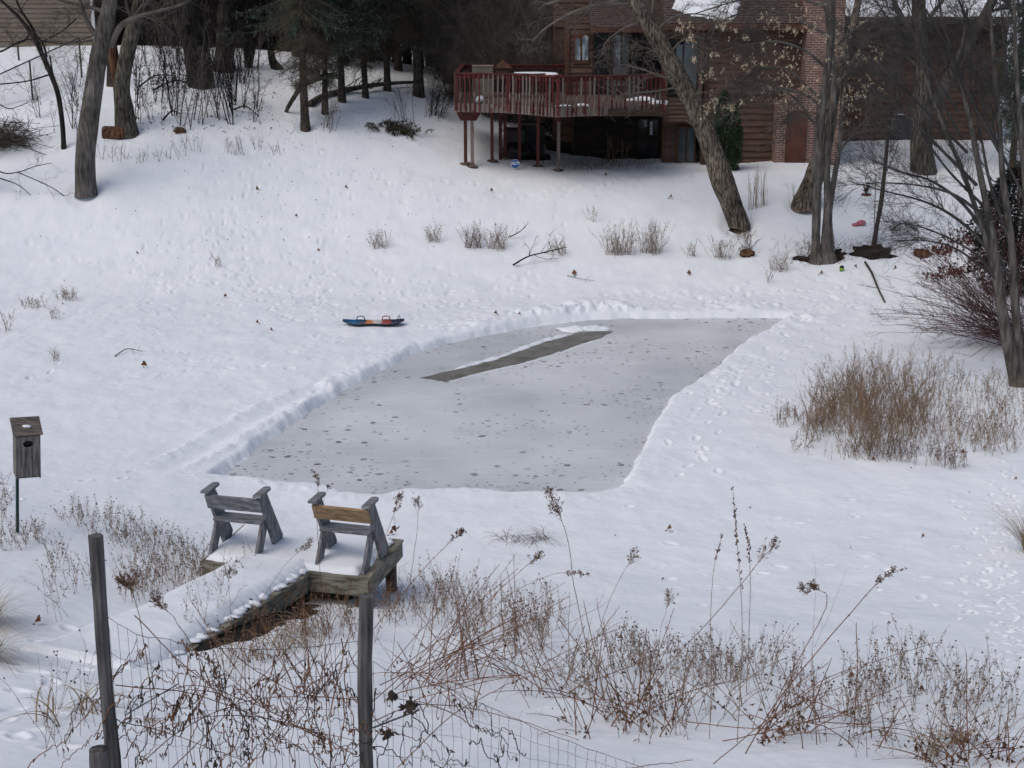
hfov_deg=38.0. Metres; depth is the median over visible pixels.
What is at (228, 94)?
sapling
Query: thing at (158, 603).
dead stalk
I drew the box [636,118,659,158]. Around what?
cellar door
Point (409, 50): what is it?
bare shrub
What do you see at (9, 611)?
ornamental grass
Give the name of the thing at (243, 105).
fallen branch
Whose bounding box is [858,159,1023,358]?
red twig shrub
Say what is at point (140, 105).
sapling
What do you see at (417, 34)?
spruce tree
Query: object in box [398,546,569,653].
dry weeds
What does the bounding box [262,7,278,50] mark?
spruce tree
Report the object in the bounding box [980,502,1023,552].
ornamental grass
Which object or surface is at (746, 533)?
dead stalk
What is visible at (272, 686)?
cane clump
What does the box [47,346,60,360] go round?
grass tuft
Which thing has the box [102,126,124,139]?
log chunk
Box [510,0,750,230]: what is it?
leaning tree
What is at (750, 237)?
grass tuft
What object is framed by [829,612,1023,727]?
dry weeds
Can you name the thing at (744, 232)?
dry grass
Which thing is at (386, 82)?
spruce tree
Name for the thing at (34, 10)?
beige outbuilding
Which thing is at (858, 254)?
bare soil
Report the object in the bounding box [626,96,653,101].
snow heap
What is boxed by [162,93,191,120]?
fallen branch
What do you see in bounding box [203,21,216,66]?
sapling
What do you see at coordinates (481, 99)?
snow heap
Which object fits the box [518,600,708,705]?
cane clump
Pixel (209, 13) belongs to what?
sapling
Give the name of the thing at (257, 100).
sapling
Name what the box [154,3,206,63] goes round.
sapling
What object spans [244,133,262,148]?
dead twigs
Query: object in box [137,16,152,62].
sapling
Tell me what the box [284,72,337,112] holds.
fallen tree log
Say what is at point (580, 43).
window
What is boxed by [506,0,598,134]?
bare shrub
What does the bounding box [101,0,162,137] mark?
bare tree
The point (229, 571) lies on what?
dead stalk
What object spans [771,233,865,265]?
dry grass
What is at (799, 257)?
bare soil
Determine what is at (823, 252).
maple tree
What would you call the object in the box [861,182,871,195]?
hanging feeder
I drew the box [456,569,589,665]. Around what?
dead stalk
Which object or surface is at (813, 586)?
dead stalk
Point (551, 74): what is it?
patio table
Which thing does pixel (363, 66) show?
spruce tree
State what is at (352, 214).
leaf litter
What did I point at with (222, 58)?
sapling
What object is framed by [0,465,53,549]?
dry weeds
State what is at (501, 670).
cane clump
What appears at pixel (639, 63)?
window
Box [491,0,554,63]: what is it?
bare shrub
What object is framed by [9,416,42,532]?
birdhouse
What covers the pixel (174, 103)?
sapling
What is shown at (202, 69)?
sapling
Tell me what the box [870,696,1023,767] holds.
cane clump
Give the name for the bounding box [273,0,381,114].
spruce tree
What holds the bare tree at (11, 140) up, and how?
on the snow ground at (218, 386)
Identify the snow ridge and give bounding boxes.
[452,325,609,380]
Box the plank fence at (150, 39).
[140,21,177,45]
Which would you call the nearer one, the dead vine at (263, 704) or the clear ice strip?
the dead vine at (263, 704)
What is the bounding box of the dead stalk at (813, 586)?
[761,579,827,738]
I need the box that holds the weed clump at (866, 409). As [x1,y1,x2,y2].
[776,336,963,460]
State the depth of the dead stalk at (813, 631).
16.24 m
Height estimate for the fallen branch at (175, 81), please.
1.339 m
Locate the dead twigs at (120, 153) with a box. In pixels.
[111,143,130,161]
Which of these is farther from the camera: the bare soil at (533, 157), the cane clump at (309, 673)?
the bare soil at (533, 157)
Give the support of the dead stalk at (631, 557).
on the snow ground at (218, 386)
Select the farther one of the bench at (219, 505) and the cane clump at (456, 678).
the bench at (219, 505)
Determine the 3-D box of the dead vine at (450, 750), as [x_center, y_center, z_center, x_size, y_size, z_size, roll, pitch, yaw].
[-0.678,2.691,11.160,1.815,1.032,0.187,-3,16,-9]
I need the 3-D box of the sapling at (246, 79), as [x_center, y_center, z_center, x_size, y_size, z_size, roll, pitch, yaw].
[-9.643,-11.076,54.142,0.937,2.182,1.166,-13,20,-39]
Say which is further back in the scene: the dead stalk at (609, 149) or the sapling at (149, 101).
the dead stalk at (609, 149)
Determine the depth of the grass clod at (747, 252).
46.69 m
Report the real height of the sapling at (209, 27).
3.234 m
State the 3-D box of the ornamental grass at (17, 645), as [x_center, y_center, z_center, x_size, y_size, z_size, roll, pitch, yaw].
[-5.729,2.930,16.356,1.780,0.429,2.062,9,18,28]
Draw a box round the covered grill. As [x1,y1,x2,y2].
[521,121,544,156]
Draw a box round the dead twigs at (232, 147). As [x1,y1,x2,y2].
[223,136,238,154]
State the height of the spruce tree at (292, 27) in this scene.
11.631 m
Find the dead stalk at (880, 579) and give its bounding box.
[745,566,904,753]
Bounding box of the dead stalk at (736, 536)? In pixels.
[731,487,744,742]
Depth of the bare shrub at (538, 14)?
58.43 m
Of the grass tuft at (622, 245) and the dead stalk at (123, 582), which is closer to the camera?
the dead stalk at (123, 582)
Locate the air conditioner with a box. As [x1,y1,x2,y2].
[886,114,910,138]
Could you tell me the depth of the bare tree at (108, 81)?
55.95 m
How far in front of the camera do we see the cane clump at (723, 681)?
14.59 m
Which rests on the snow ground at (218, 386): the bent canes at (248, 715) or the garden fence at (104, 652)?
the garden fence at (104, 652)
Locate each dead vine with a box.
[27,638,456,767]
[64,640,403,767]
[334,688,525,767]
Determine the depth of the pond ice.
32.99 m
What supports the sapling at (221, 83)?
on the snow ground at (218, 386)
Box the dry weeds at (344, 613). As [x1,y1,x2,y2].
[204,574,431,668]
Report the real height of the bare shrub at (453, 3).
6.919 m
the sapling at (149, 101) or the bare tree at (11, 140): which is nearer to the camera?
the bare tree at (11, 140)
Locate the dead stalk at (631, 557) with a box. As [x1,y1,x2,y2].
[585,546,640,686]
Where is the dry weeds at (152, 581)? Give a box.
[107,538,214,606]
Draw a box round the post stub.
[89,745,109,767]
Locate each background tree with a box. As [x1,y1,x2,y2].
[150,0,176,45]
[998,0,1022,77]
[1006,0,1023,94]
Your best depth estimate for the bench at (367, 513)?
21.25 m
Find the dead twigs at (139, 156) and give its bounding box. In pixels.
[136,147,147,162]
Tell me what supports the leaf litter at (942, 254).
on the snow ground at (218, 386)
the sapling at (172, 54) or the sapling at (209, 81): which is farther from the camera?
the sapling at (172, 54)
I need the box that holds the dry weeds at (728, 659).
[586,611,798,692]
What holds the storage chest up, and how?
on the raised deck
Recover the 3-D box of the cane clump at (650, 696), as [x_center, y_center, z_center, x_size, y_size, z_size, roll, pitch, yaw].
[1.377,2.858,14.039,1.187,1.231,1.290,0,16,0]
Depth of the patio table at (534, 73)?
53.08 m
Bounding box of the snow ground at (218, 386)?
[0,0,1023,767]
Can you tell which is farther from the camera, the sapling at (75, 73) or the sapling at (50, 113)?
the sapling at (75, 73)
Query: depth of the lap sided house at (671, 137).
54.19 m
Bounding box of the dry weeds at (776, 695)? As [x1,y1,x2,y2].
[557,629,1019,764]
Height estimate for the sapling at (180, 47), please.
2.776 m
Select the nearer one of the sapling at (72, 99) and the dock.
the dock
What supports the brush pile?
on the snow ground at (218, 386)
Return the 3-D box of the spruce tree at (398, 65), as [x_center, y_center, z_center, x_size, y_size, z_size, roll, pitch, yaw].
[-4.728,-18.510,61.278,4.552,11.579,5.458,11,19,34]
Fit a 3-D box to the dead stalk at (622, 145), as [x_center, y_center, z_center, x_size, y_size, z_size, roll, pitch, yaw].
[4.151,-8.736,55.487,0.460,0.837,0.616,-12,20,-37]
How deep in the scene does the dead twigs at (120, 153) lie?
50.19 m
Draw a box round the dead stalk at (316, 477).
[310,469,323,611]
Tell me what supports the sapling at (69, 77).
on the snow ground at (218, 386)
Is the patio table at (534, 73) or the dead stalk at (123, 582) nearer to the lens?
the dead stalk at (123, 582)
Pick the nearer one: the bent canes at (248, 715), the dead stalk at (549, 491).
the bent canes at (248, 715)
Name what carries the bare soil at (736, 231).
on the snow ground at (218, 386)
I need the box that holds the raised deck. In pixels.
[454,64,665,171]
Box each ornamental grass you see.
[0,573,89,641]
[0,616,79,675]
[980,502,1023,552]
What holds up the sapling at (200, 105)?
on the snow ground at (218, 386)
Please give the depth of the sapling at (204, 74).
53.96 m
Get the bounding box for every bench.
[200,482,282,555]
[308,491,388,574]
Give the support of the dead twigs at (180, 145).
on the snow ground at (218, 386)
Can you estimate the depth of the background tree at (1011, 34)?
64.21 m
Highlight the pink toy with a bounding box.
[852,220,865,226]
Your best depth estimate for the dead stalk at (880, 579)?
12.74 m
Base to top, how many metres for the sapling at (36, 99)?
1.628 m
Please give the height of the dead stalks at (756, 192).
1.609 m
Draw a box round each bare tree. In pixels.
[0,0,88,149]
[0,25,92,198]
[25,0,204,196]
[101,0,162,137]
[106,18,115,86]
[217,0,264,67]
[265,0,283,69]
[852,0,1011,174]
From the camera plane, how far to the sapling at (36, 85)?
54.09 m
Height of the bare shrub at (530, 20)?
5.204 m
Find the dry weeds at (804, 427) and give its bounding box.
[767,387,863,458]
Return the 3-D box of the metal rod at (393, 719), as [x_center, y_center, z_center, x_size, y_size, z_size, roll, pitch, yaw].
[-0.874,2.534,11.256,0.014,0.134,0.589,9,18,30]
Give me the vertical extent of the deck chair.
1.020 m
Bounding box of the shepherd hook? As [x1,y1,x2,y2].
[865,172,875,225]
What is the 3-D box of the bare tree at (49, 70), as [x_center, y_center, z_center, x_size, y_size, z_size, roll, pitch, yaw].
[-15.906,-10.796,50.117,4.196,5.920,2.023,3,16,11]
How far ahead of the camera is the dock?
20.15 m
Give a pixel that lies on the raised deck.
(467, 107)
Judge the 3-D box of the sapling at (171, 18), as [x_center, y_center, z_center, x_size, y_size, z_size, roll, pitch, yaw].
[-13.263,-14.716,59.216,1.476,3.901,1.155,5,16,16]
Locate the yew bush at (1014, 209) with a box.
[963,164,1023,296]
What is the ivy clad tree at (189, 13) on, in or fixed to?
on the snow ground at (218, 386)
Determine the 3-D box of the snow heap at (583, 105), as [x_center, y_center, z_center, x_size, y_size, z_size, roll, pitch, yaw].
[2.385,-9.386,50.152,0.473,0.145,0.337,0,16,0]
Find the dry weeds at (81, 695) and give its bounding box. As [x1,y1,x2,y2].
[2,560,114,758]
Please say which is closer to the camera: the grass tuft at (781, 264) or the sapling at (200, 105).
the grass tuft at (781, 264)
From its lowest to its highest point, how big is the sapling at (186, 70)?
3.180 m
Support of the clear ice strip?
on the pond ice
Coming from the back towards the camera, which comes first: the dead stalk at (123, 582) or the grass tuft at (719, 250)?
the grass tuft at (719, 250)
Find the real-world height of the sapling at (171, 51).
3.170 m
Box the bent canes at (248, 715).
[115,603,356,767]
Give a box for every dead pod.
[379,714,393,740]
[387,677,398,701]
[398,690,419,715]
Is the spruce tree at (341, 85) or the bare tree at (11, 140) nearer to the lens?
the bare tree at (11, 140)
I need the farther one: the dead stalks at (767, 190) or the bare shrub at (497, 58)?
the bare shrub at (497, 58)
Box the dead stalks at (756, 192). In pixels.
[747,161,761,209]
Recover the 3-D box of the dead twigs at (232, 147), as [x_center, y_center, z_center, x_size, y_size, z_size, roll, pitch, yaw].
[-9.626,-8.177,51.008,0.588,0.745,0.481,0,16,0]
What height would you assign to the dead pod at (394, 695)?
0.228 m
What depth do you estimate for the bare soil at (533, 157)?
54.41 m
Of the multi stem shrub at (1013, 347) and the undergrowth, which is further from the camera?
the undergrowth
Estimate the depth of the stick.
44.29 m
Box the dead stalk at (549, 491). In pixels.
[543,486,597,688]
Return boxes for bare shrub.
[87,0,157,44]
[92,0,165,45]
[116,0,165,45]
[201,0,261,45]
[201,1,262,48]
[216,0,285,49]
[243,3,314,51]
[244,2,274,49]
[258,0,286,50]
[321,92,341,130]
[375,19,409,62]
[375,84,414,120]
[382,1,463,83]
[385,0,552,86]
[387,0,533,94]
[391,0,550,92]
[391,38,412,64]
[416,1,555,121]
[421,41,452,118]
[421,68,463,118]
[425,10,537,116]
[427,0,506,87]
[431,0,551,62]
[441,0,556,123]
[465,0,577,138]
[469,0,564,121]
[476,0,551,36]
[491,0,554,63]
[495,16,562,131]
[501,1,550,57]
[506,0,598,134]
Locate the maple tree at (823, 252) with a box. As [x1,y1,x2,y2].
[675,0,919,264]
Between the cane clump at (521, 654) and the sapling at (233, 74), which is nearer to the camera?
the cane clump at (521, 654)
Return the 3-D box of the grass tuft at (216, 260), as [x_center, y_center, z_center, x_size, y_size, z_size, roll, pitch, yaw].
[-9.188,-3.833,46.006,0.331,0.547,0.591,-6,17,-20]
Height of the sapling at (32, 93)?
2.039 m
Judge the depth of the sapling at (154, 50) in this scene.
56.22 m
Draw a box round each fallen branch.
[140,64,177,86]
[153,68,192,90]
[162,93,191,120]
[233,94,262,115]
[513,231,564,265]
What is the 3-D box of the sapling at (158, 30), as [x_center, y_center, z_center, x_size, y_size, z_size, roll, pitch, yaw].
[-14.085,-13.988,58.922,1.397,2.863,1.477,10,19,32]
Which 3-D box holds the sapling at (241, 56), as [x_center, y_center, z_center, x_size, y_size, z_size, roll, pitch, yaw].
[-9.940,-11.539,53.553,1.720,3.218,1.382,1,16,4]
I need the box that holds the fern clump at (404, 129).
[364,117,433,138]
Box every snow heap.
[475,96,482,102]
[577,103,588,106]
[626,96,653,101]
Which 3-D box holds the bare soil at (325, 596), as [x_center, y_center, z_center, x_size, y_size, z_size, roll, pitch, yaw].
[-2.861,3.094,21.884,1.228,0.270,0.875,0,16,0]
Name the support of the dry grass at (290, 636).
on the snow ground at (218, 386)
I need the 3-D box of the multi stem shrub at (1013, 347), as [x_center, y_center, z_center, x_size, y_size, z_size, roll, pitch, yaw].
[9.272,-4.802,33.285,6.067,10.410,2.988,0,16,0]
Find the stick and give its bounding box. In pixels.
[864,261,885,302]
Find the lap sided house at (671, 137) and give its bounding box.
[549,0,1012,164]
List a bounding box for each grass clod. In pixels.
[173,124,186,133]
[738,247,759,256]
[911,246,936,257]
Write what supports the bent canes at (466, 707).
on the snow ground at (218, 386)
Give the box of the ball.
[511,160,519,167]
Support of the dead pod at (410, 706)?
hanging from the garden fence at (104, 652)
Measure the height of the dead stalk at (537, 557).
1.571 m
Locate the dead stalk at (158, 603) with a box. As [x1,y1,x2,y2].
[148,590,215,695]
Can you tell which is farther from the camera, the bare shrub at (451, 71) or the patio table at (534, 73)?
the bare shrub at (451, 71)
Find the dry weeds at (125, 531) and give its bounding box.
[41,492,207,597]
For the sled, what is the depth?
40.70 m
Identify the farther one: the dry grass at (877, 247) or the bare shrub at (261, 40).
the bare shrub at (261, 40)
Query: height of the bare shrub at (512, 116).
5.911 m
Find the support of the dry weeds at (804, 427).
on the snow ground at (218, 386)
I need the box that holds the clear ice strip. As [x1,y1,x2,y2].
[421,331,612,380]
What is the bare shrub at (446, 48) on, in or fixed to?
on the snow ground at (218, 386)
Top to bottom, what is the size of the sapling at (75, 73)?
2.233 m
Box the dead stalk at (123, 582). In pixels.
[114,570,153,727]
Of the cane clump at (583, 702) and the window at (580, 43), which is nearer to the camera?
the cane clump at (583, 702)
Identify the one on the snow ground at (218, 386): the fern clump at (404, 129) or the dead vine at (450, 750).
the fern clump at (404, 129)
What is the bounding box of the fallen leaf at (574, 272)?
[567,269,593,280]
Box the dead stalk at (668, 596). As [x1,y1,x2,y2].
[658,588,678,645]
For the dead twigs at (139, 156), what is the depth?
50.14 m
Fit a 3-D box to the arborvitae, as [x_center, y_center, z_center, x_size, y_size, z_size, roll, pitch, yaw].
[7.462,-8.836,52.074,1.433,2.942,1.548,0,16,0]
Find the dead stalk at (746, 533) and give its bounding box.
[743,524,752,692]
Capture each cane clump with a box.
[179,616,311,716]
[251,585,356,714]
[373,619,495,722]
[374,559,692,701]
[384,554,576,700]
[407,569,620,706]
[485,592,749,738]
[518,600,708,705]
[594,627,723,736]
[657,620,797,726]
[747,632,866,749]
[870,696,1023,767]
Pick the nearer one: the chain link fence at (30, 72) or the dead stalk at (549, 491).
the dead stalk at (549, 491)
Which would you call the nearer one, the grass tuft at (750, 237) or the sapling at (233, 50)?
the grass tuft at (750, 237)
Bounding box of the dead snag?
[108,27,118,91]
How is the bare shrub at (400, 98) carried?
on the snow ground at (218, 386)
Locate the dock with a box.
[20,524,403,668]
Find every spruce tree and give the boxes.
[218,0,385,131]
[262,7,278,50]
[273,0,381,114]
[274,0,299,55]
[278,0,403,102]
[316,0,412,98]
[335,0,450,91]
[377,1,410,71]
[383,0,457,97]
[402,36,410,64]
[965,0,1023,166]
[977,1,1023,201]
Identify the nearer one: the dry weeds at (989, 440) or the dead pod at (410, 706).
the dead pod at (410, 706)
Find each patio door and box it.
[592,33,611,74]
[611,33,630,73]
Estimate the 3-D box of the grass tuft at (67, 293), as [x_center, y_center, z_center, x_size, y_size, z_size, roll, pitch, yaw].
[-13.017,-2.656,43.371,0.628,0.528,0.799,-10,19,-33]
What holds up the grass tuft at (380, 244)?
on the snow ground at (218, 386)
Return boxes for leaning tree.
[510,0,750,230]
[739,0,904,212]
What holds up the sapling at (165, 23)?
on the snow ground at (218, 386)
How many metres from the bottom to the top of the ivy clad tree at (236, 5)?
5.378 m
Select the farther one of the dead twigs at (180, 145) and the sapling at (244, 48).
the sapling at (244, 48)
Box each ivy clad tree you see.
[172,0,214,89]
[212,0,244,72]
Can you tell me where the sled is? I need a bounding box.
[343,315,403,325]
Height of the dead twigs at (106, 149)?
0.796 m
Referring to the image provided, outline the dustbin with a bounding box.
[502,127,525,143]
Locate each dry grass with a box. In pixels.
[1,683,138,726]
[208,610,352,668]
[480,525,571,547]
[499,154,683,173]
[727,218,757,240]
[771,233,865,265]
[849,235,912,259]
[892,716,996,761]
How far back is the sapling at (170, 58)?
54.60 m
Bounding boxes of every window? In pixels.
[573,33,589,63]
[631,33,660,75]
[665,40,698,94]
[675,125,699,162]
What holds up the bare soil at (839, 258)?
on the snow ground at (218, 386)
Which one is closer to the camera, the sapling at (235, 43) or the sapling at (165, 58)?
the sapling at (165, 58)
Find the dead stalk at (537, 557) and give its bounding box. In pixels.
[409,550,544,682]
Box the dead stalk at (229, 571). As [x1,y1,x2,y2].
[222,557,239,628]
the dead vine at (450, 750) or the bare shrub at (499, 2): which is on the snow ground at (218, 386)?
the bare shrub at (499, 2)
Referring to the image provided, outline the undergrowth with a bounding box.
[134,61,274,132]
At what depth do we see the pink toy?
48.47 m
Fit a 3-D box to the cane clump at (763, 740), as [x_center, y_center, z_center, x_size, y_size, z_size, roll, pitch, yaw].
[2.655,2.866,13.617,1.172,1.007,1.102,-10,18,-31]
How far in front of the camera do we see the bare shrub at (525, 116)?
56.48 m
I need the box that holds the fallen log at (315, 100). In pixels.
[308,66,430,106]
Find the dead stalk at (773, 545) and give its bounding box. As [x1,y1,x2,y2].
[643,537,780,701]
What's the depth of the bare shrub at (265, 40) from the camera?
65.99 m
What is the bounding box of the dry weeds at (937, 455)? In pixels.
[844,432,967,469]
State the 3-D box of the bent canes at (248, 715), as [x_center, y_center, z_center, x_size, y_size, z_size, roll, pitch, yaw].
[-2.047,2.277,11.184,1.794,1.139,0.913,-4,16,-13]
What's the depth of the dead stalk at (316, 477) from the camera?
19.80 m
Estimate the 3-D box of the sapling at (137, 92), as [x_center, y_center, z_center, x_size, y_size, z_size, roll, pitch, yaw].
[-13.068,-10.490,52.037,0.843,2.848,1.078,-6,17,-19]
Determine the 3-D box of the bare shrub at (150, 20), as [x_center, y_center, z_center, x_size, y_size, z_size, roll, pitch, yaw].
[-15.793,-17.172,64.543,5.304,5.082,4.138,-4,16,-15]
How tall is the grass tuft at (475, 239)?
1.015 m
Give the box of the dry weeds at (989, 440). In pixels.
[914,348,1023,454]
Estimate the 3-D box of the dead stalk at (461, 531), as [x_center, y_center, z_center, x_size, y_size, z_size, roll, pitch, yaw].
[-1.194,2.350,15.120,1.499,1.916,0.159,0,16,0]
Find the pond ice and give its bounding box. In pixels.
[226,318,782,493]
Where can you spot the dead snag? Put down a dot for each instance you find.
(113, 55)
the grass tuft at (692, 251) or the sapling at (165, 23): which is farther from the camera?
the sapling at (165, 23)
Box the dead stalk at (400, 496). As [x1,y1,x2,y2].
[369,491,403,593]
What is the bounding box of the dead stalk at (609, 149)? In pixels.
[603,132,618,162]
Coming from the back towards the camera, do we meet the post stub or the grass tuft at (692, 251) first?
the grass tuft at (692, 251)
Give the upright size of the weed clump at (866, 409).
1.434 m
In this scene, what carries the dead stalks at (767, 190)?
on the snow ground at (218, 386)
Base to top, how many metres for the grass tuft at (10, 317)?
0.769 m
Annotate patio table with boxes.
[514,72,548,97]
[540,72,563,101]
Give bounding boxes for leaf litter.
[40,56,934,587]
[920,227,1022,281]
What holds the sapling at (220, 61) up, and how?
on the snow ground at (218, 386)
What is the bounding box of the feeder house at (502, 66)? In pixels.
[494,60,511,72]
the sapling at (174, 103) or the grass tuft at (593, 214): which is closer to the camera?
the grass tuft at (593, 214)
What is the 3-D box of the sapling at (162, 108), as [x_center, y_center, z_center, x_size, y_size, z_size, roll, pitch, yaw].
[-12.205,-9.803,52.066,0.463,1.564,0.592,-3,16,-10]
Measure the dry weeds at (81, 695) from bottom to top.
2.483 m
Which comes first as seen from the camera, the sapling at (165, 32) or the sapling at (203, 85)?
the sapling at (203, 85)
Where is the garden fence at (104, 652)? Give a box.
[88,533,642,767]
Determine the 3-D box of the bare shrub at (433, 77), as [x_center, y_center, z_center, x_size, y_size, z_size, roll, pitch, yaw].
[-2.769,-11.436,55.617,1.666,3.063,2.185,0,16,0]
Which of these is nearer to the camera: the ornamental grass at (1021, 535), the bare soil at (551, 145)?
the ornamental grass at (1021, 535)
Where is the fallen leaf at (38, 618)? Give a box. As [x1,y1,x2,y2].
[32,615,40,624]
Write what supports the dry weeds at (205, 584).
on the snow ground at (218, 386)
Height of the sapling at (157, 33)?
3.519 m
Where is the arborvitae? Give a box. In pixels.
[711,90,744,170]
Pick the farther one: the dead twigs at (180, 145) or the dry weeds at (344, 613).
the dead twigs at (180, 145)
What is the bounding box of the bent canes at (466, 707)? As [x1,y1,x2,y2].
[373,569,937,767]
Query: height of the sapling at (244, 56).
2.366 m
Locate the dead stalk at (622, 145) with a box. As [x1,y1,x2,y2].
[619,138,629,160]
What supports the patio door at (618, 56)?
in the lap sided house at (671, 137)
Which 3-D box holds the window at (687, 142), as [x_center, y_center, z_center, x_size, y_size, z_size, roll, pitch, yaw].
[6.560,-8.770,54.602,1.098,1.421,0.120,0,16,0]
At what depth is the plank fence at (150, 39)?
71.14 m
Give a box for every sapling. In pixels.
[17,64,50,116]
[23,61,47,104]
[30,75,40,116]
[45,97,56,131]
[52,56,79,106]
[54,71,80,128]
[56,68,83,127]
[60,44,84,98]
[61,71,82,137]
[123,8,157,106]
[133,48,148,123]
[134,83,150,118]
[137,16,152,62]
[138,32,163,102]
[138,88,148,119]
[139,11,170,81]
[142,26,185,96]
[144,0,170,46]
[144,81,154,116]
[145,48,162,91]
[145,53,162,99]
[147,0,170,63]
[148,2,166,66]
[148,7,172,57]
[150,20,195,114]
[151,13,175,102]
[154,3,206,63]
[157,0,173,48]
[157,0,178,50]
[158,14,177,69]
[159,24,181,78]
[159,82,167,125]
[160,34,184,86]
[160,57,173,108]
[162,4,181,60]
[162,13,186,78]
[163,26,207,129]
[163,80,184,122]
[169,32,197,89]
[173,35,214,125]
[181,28,224,124]
[190,44,212,117]
[190,61,217,117]
[191,39,216,104]
[192,22,215,119]
[195,79,213,123]
[197,37,241,124]
[200,0,215,33]
[200,0,216,54]
[201,1,216,50]
[201,3,215,64]
[201,61,229,119]
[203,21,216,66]
[206,38,240,106]
[207,28,216,59]
[207,44,242,116]
[211,18,255,104]
[211,25,236,91]
[212,43,236,96]
[213,59,235,105]
[219,18,243,82]
[220,16,252,76]
[220,52,240,100]
[221,12,254,76]
[225,4,255,83]
[229,22,259,82]
[235,53,261,108]
[237,13,264,76]
[239,35,274,107]
[248,75,273,121]
[249,1,272,70]
[853,89,929,245]
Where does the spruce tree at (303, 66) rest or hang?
on the snow ground at (218, 386)
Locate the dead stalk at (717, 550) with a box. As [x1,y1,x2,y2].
[709,532,722,738]
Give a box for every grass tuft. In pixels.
[0,309,15,332]
[18,292,46,308]
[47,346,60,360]
[48,307,59,317]
[52,285,77,300]
[211,254,220,266]
[366,224,390,248]
[422,221,441,242]
[457,221,493,249]
[481,219,511,250]
[547,237,566,255]
[585,206,597,221]
[587,219,652,255]
[629,215,674,255]
[681,240,696,255]
[699,231,737,259]
[734,226,761,248]
[769,247,795,271]
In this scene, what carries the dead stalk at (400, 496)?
on the snow ground at (218, 386)
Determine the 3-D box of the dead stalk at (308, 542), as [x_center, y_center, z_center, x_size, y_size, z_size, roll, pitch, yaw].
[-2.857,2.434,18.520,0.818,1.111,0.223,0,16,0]
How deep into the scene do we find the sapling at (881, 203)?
46.63 m
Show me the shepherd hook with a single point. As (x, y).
(875, 196)
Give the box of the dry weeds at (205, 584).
[155,532,260,631]
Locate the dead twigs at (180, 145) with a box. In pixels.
[165,128,188,159]
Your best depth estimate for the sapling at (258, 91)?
53.61 m
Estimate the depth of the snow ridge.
39.34 m
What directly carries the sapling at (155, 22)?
on the snow ground at (218, 386)
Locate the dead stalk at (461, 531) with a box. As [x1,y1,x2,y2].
[329,527,466,693]
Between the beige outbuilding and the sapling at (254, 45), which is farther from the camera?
the beige outbuilding
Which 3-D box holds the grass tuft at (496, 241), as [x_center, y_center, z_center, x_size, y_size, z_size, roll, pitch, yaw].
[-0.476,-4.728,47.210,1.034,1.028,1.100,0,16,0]
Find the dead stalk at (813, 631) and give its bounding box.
[811,562,815,670]
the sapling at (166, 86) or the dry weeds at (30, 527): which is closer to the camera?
the dry weeds at (30, 527)
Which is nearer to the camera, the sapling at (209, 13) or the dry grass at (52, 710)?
the dry grass at (52, 710)
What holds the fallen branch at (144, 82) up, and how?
on the snow ground at (218, 386)
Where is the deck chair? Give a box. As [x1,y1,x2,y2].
[613,68,627,97]
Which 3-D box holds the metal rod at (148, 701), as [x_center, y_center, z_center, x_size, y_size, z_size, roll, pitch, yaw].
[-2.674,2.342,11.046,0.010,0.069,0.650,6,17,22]
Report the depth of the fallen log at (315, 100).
57.01 m
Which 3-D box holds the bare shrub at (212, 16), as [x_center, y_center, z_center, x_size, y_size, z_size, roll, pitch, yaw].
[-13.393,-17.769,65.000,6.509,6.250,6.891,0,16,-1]
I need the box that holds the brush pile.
[0,110,59,154]
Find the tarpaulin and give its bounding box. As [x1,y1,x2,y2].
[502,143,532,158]
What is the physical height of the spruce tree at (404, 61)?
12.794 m
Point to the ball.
(515, 163)
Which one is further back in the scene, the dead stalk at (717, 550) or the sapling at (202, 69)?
the sapling at (202, 69)
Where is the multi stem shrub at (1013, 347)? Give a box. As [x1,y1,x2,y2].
[802,0,1023,387]
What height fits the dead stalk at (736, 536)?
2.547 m
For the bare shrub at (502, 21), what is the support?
on the snow ground at (218, 386)
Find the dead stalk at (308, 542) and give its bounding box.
[253,537,313,617]
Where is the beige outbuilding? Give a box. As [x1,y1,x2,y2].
[0,0,126,47]
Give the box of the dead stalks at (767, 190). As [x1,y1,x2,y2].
[756,166,775,207]
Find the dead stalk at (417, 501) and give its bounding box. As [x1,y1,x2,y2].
[409,492,422,586]
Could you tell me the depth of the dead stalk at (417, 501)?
20.00 m
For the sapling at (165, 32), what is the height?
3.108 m
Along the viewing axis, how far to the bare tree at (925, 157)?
52.81 m
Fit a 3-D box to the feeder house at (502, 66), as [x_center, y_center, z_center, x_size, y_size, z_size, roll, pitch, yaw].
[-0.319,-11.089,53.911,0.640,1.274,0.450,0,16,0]
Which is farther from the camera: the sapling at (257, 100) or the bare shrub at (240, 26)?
the bare shrub at (240, 26)
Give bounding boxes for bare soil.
[195,597,321,651]
[302,591,354,599]
[521,154,550,160]
[544,136,627,159]
[728,228,744,233]
[793,255,809,262]
[835,248,846,261]
[849,244,896,259]
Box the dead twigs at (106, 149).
[96,138,117,158]
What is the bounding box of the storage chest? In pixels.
[472,65,493,96]
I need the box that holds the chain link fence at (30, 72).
[0,37,82,105]

